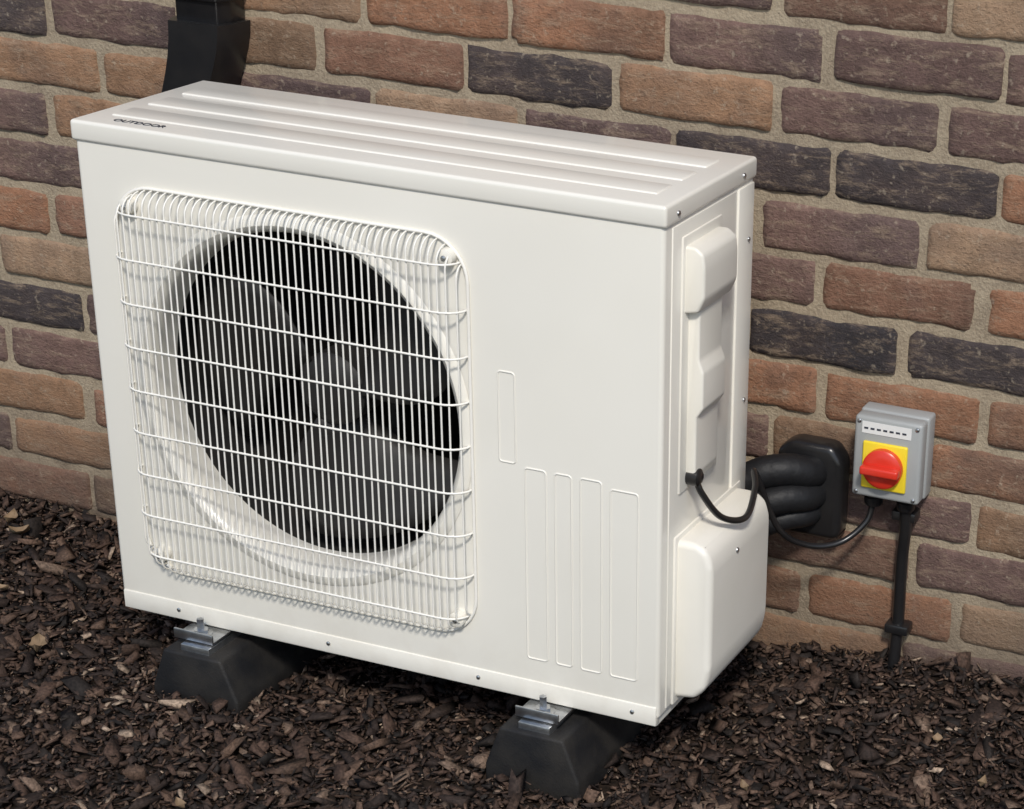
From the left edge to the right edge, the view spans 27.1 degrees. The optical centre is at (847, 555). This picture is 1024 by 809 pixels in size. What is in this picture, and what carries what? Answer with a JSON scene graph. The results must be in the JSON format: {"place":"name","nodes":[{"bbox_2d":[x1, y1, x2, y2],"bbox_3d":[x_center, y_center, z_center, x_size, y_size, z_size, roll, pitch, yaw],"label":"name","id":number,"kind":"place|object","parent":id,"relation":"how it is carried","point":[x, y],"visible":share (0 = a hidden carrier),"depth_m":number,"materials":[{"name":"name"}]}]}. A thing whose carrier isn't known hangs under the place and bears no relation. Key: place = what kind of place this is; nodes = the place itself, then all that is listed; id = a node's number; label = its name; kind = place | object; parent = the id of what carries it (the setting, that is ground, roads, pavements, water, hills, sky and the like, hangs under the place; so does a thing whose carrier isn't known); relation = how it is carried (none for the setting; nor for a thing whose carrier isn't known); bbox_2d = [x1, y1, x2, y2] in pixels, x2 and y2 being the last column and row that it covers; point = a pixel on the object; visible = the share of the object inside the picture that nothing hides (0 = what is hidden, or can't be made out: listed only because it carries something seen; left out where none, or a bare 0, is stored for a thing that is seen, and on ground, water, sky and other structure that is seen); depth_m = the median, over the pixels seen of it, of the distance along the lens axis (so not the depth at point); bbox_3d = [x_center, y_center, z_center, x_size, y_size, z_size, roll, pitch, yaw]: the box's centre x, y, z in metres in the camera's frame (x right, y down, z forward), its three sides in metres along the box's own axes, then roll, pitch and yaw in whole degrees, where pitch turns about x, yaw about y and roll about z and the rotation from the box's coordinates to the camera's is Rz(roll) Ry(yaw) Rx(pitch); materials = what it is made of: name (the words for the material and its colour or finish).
{"place":"outdoors","nodes":[
{"label":"outdoors","id":0,"kind":"place"},
{"bbox_2d":[0,487,1023,808],"bbox_3d":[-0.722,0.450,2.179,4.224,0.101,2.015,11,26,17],"label":"bark mulch","id":1,"kind":"object","parent":0,"point":[326,687],"visible":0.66,"depth_m":2.71,"materials":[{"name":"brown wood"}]},
{"bbox_2d":[154,631,327,714],"bbox_3d":[-0.804,0.100,2.893,0.132,0.097,0.355,11,26,17],"label":"rubber mounting foot","id":2,"kind":"object","parent":1,"relation":"on","point":[238,671],"visible":0.37,"depth_m":2.75},
{"bbox_2d":[70,81,768,725],"bbox_3d":[-0.528,-0.197,2.644,0.846,0.670,0.302,11,26,17],"label":"heat pump outdoor unit","id":3,"kind":"object","parent":2,"relation":"on","point":[454,397],"visible":1,"depth_m":2.54,"materials":[{"name":"beige paint"}]},
{"bbox_2d":[685,468,874,548],"bbox_3d":[-0.099,-0.068,2.667,0.078,0.202,0.358,21,30,33],"label":"power cable","id":4,"kind":"object","parent":3,"relation":"attached to","point":[696,478],"visible":1,"depth_m":2.66,"materials":[{"name":"black plastic"}]},
{"bbox_2d":[0,508,986,808],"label":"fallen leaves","id":5,"kind":"object","parent":1,"relation":"on","point":[38,642],"visible":1,"depth_m":2.87,"materials":[{"name":"brown plant"}]},
{"bbox_2d":[0,0,1023,683],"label":"bricks","id":6,"kind":"object","parent":1,"relation":"on","point":[904,64],"visible":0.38,"depth_m":2.75,"materials":[{"name":"brown brick"}]},
{"bbox_2d":[161,0,249,92],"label":"pipe trunking","id":7,"kind":"object","parent":6,"relation":"attached to","point":[208,40],"visible":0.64,"depth_m":2.85,"materials":[{"name":"black plastic"}]},
{"bbox_2d":[745,434,849,538],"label":"refrigerant pipes","id":8,"kind":"object","parent":6,"relation":"attached to","point":[805,479],"visible":0.53,"depth_m":2.78,"materials":[{"name":"black rubber"}]},
{"bbox_2d":[852,402,935,670],"bbox_3d":[0.049,-0.005,2.798,0.096,0.393,0.083,11,26,17],"label":"isolator switch","id":9,"kind":"object","parent":6,"relation":"attached to","point":[893,452],"visible":1,"depth_m":2.73,"materials":[{"name":"grey plastic"}]},
{"bbox_2d":[0,0,1023,665],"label":"mortar","id":10,"kind":"object","parent":1,"relation":"on","point":[982,286],"depth_m":2.75,"materials":[{"name":"beige concrete"}]},
{"bbox_2d":[486,709,647,804],"bbox_3d":[-0.336,0.191,2.749,0.132,0.097,0.355,11,26,17],"label":"rubber mounting foot","id":11,"kind":"object","parent":1,"relation":"on","point":[572,753],"visible":0.4,"depth_m":2.60}
]}

